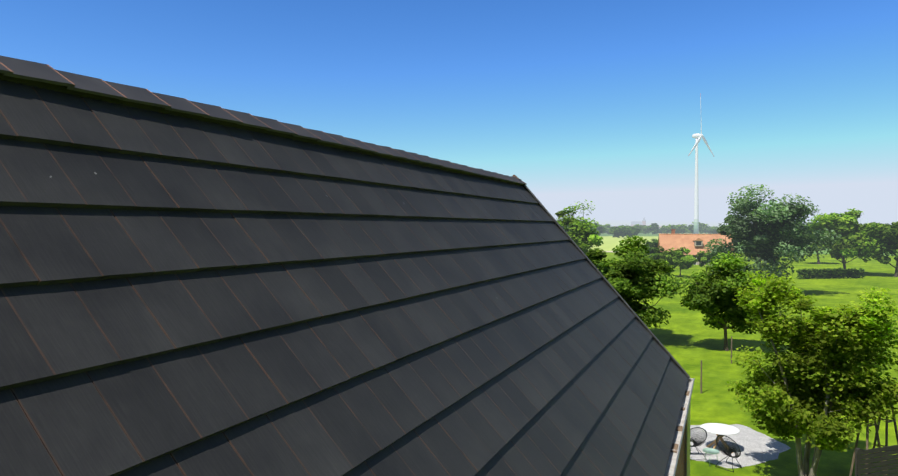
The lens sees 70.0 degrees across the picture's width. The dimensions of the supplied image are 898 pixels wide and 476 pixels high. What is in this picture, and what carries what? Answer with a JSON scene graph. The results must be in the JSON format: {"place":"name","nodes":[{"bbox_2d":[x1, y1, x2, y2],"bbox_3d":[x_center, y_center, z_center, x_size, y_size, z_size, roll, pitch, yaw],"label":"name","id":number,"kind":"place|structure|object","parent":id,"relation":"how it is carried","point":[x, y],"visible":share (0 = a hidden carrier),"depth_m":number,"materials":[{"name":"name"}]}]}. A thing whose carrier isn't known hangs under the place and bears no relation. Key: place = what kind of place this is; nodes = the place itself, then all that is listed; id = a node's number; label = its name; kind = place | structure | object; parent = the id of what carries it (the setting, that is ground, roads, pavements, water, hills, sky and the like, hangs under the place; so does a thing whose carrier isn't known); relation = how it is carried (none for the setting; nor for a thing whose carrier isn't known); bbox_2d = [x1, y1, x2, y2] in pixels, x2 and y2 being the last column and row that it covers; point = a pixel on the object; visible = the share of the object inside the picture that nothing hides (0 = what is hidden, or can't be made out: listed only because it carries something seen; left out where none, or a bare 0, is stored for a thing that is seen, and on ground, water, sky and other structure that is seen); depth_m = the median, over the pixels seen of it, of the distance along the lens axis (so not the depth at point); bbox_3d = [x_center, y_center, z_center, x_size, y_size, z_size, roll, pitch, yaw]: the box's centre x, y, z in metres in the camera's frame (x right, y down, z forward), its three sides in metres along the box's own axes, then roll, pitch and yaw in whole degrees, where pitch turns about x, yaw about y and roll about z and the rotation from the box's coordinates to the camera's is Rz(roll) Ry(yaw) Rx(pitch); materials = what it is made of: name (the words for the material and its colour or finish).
{"place":"outdoors","nodes":[
{"label":"outdoors","id":0,"kind":"place"},
{"bbox_2d":[0,0,897,226],"label":"sky","id":1,"kind":"structure","parent":0,"point":[596,101],"materials":[{"name":"blue"}]},
{"bbox_2d":[645,238,657,247],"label":"tree","id":2,"kind":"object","parent":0,"point":[654,243],"depth_m":143.14,"materials":[{"name":"green plant"}]},
{"bbox_2d":[588,232,890,254],"bbox_3d":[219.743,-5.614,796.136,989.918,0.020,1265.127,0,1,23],"label":"field","id":3,"kind":"structure","parent":0,"point":[610,242],"depth_m":342.98,"materials":[{"name":"green plant"}]},
{"bbox_2d":[594,223,606,235],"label":"tree","id":4,"kind":"object","parent":3,"relation":"on","point":[602,229],"visible":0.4,"depth_m":495.58,"materials":[{"name":"green plant"}]},
{"bbox_2d":[602,224,612,233],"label":"tree","id":5,"kind":"object","parent":3,"relation":"on","point":[607,226],"visible":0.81,"depth_m":708.19,"materials":[{"name":"green plant"}]},
{"bbox_2d":[609,225,628,237],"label":"tree","id":6,"kind":"object","parent":3,"relation":"on","point":[621,231],"visible":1,"depth_m":466.31,"materials":[{"name":"green plant"}]},
{"bbox_2d":[625,226,640,237],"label":"tree","id":7,"kind":"object","parent":3,"relation":"on","point":[632,230],"visible":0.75,"depth_m":470.28,"materials":[{"name":"green plant"}]},
{"bbox_2d":[634,224,642,233],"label":"tree","id":8,"kind":"object","parent":3,"relation":"on","point":[638,226],"visible":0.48,"depth_m":658.16,"materials":[{"name":"green plant"}]},
{"bbox_2d":[642,226,648,233],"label":"tree","id":9,"kind":"object","parent":3,"relation":"on","point":[644,230],"visible":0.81,"depth_m":703.10,"materials":[{"name":"green plant"}]},
{"bbox_2d":[646,223,659,234],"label":"tree","id":10,"kind":"object","parent":3,"relation":"on","point":[653,228],"visible":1,"depth_m":657.89,"materials":[{"name":"green plant"}]},
{"bbox_2d":[660,225,668,233],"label":"tree","id":11,"kind":"object","parent":3,"relation":"on","point":[663,229],"visible":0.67,"depth_m":682.83,"materials":[{"name":"green plant"}]},
{"bbox_2d":[666,224,677,232],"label":"tree","id":12,"kind":"object","parent":3,"relation":"on","point":[669,227],"visible":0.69,"depth_m":654.33,"materials":[{"name":"green plant"}]},
{"bbox_2d":[678,224,687,233],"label":"tree","id":13,"kind":"object","parent":3,"relation":"on","point":[683,228],"visible":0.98,"depth_m":657.48,"materials":[{"name":"green plant"}]},
{"bbox_2d":[687,225,693,232],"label":"tree","id":14,"kind":"object","parent":3,"relation":"on","point":[690,228],"visible":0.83,"depth_m":696.08,"materials":[{"name":"green plant"}]},
{"bbox_2d":[691,222,704,232],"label":"tree","id":15,"kind":"object","parent":3,"relation":"on","point":[701,225],"visible":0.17,"depth_m":719.11,"materials":[{"name":"green plant"}]},
{"bbox_2d":[688,93,713,233],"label":"wind turbine","id":16,"kind":"object","parent":3,"relation":"on","point":[697,136],"visible":0.98,"depth_m":650.72,"materials":[{"name":"white metal"}]},
{"bbox_2d":[703,224,709,232],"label":"tree","id":17,"kind":"object","parent":3,"relation":"on","point":[706,228],"visible":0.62,"depth_m":756.08,"materials":[{"name":"green plant"}]},
{"bbox_2d":[710,228,718,233],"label":"tree","id":18,"kind":"object","parent":3,"relation":"on","point":[713,231],"visible":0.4,"depth_m":628.01,"materials":[{"name":"green plant"}]},
{"bbox_2d":[603,252,897,475],"bbox_3d":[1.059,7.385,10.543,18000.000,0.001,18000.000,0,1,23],"label":"ground","id":19,"kind":"structure","parent":0,"point":[688,339],"depth_m":38.76,"materials":[{"name":"green plant"}]},
{"bbox_2d":[555,199,603,256],"bbox_3d":[12.575,1.314,65.297,6.278,10.386,6.244,0,1,0],"label":"tree","id":20,"kind":"object","parent":19,"relation":"on","point":[583,236],"visible":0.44,"depth_m":64.13,"materials":[{"name":"green plant"}]},
{"bbox_2d":[586,235,691,327],"bbox_3d":[12.240,3.346,42.169,8.081,7.051,8.022,1,1,40],"label":"verge tree","id":21,"kind":"object","parent":19,"relation":"on","point":[629,274],"visible":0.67,"depth_m":40.90,"materials":[{"name":"green plant"}]},
{"bbox_2d":[641,247,660,258],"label":"orchard tree","id":22,"kind":"object","parent":19,"relation":"on","point":[651,250],"visible":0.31,"depth_m":110.58,"materials":[{"name":"green plant"}]},
{"bbox_2d":[649,246,685,274],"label":"orchard tree","id":23,"kind":"object","parent":19,"relation":"on","point":[674,257],"visible":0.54,"depth_m":85.87,"materials":[{"name":"green plant"}]},
{"bbox_2d":[664,382,687,475],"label":"house walls","id":24,"kind":"structure","parent":19,"relation":"on","point":[680,469],"depth_m":8.68,"materials":[{"name":"brick"}]},
{"bbox_2d":[0,55,526,185],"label":"ridge tiles","id":25,"kind":"object","parent":24,"relation":"on","point":[34,74],"visible":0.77,"depth_m":3.98,"materials":[{"name":"black tile"}]},
{"bbox_2d":[0,80,687,475],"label":"roof tiles","id":26,"kind":"object","parent":24,"relation":"attached to","point":[182,296],"visible":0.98,"depth_m":3.34,"materials":[{"name":"black tile"}]},
{"bbox_2d":[513,175,689,377],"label":"verge trim","id":27,"kind":"structure","parent":24,"relation":"attached to","point":[654,337],"depth_m":9.85,"materials":[{"name":"grey metal"}]},
{"bbox_2d":[665,378,694,475],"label":"gutters","id":28,"kind":"object","parent":24,"relation":"attached to","point":[683,421],"visible":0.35,"depth_m":7.90,"materials":[{"name":"metal"}]},
{"bbox_2d":[668,247,697,276],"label":"orchard tree","id":29,"kind":"object","parent":19,"relation":"on","point":[689,262],"visible":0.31,"depth_m":96.65,"materials":[{"name":"green plant"}]},
{"bbox_2d":[658,229,734,264],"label":"farmhouse","id":30,"kind":"object","parent":19,"relation":"on","point":[694,243],"visible":0.44,"depth_m":131.80,"materials":[{"name":"orange brick"}]},
{"bbox_2d":[694,251,713,271],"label":"orchard tree","id":31,"kind":"object","parent":19,"relation":"on","point":[703,257],"visible":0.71,"depth_m":102.81,"materials":[{"name":"green plant"}]},
{"bbox_2d":[715,435,741,471],"bbox_3d":[8.800,6.676,20.155,0.600,1.085,0.769,-1,1,-38],"label":"chair","id":32,"kind":"object","parent":19,"relation":"on","point":[724,450],"visible":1,"depth_m":20.23,"materials":[{"name":"grey wicker"}]},
{"bbox_2d":[680,251,787,350],"bbox_3d":[17.174,3.850,39.128,5.181,6.145,5.832,-1,1,-43],"label":"apple tree","id":33,"kind":"object","parent":19,"relation":"on","point":[712,298],"visible":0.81,"depth_m":38.66,"materials":[{"name":"green plant"}]},
{"bbox_2d":[610,218,868,226],"bbox_3d":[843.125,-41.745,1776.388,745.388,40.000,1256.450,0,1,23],"label":"village","id":34,"kind":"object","parent":19,"relation":"on","point":[862,221],"visible":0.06,"depth_m":1444.84,"materials":[{"name":"beige"}]},
{"bbox_2d":[690,424,789,467],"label":"patio","id":35,"kind":"structure","parent":19,"relation":"on","point":[755,447],"depth_m":21.92,"materials":[{"name":"grey stone"}]},
{"bbox_2d":[690,427,706,459],"bbox_3d":[8.060,6.661,21.068,0.769,1.085,0.600,0,1,1],"label":"chair","id":36,"kind":"object","parent":35,"relation":"on","point":[696,442],"visible":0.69,"depth_m":21.13,"materials":[{"name":"grey wicker"}]},
{"bbox_2d":[703,448,718,466],"bbox_3d":[8.339,6.990,20.422,0.500,0.441,0.500,0,1,23],"label":"side table","id":37,"kind":"object","parent":35,"relation":"on","point":[711,451],"visible":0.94,"depth_m":20.42,"materials":[{"name":"green metal"}]},
{"bbox_2d":[700,423,739,452],"bbox_3d":[9.186,6.843,21.765,1.240,0.767,1.240,0,1,6],"label":"garden table","id":38,"kind":"object","parent":35,"relation":"on","point":[717,429],"visible":0.92,"depth_m":21.69,"materials":[{"name":"white"}]},
{"bbox_2d":[700,314,780,392],"bbox_3d":[25.951,5.945,52.447,4.385,1.503,54.608,0,1,27],"label":"pasture fence","id":39,"kind":"object","parent":19,"relation":"on","point":[701,368],"visible":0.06,"depth_m":29.23,"materials":[{"name":"brown wood"}]},
{"bbox_2d":[704,184,841,291],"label":"willow tree","id":40,"kind":"object","parent":19,"relation":"on","point":[767,230],"visible":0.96,"depth_m":71.23,"materials":[{"name":"green plant"}]},
{"bbox_2d":[726,270,897,475],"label":"tree","id":41,"kind":"object","parent":19,"relation":"on","point":[816,376],"visible":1,"depth_m":18.22,"materials":[{"name":"green plant"}]},
{"bbox_2d":[804,223,826,263],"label":"tree","id":42,"kind":"object","parent":19,"relation":"on","point":[818,261],"depth_m":132.18,"materials":[{"name":"green plant"}]},
{"bbox_2d":[796,267,865,278],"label":"hedge","id":43,"kind":"object","parent":19,"relation":"on","point":[835,273],"visible":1,"depth_m":94.60,"materials":[{"name":"green plant"}]},
{"bbox_2d":[805,208,891,268],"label":"maple tree","id":44,"kind":"object","parent":19,"relation":"on","point":[850,243],"visible":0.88,"depth_m":100.86,"materials":[{"name":"green plant"}]},
{"bbox_2d":[849,393,897,475],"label":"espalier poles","id":45,"kind":"object","parent":19,"relation":"on","point":[876,438],"visible":0.4,"depth_m":18.29,"materials":[{"name":"brown wood"}]},
{"bbox_2d":[853,221,897,276],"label":"tree","id":46,"kind":"object","parent":19,"relation":"on","point":[888,236],"visible":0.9,"depth_m":96.98,"materials":[{"name":"green plant"}]},
{"bbox_2d":[855,445,897,475],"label":"garden fence","id":47,"kind":"object","parent":19,"relation":"on","point":[859,452],"visible":1,"depth_m":16.60,"materials":[{"name":"brown wood"}]}
]}

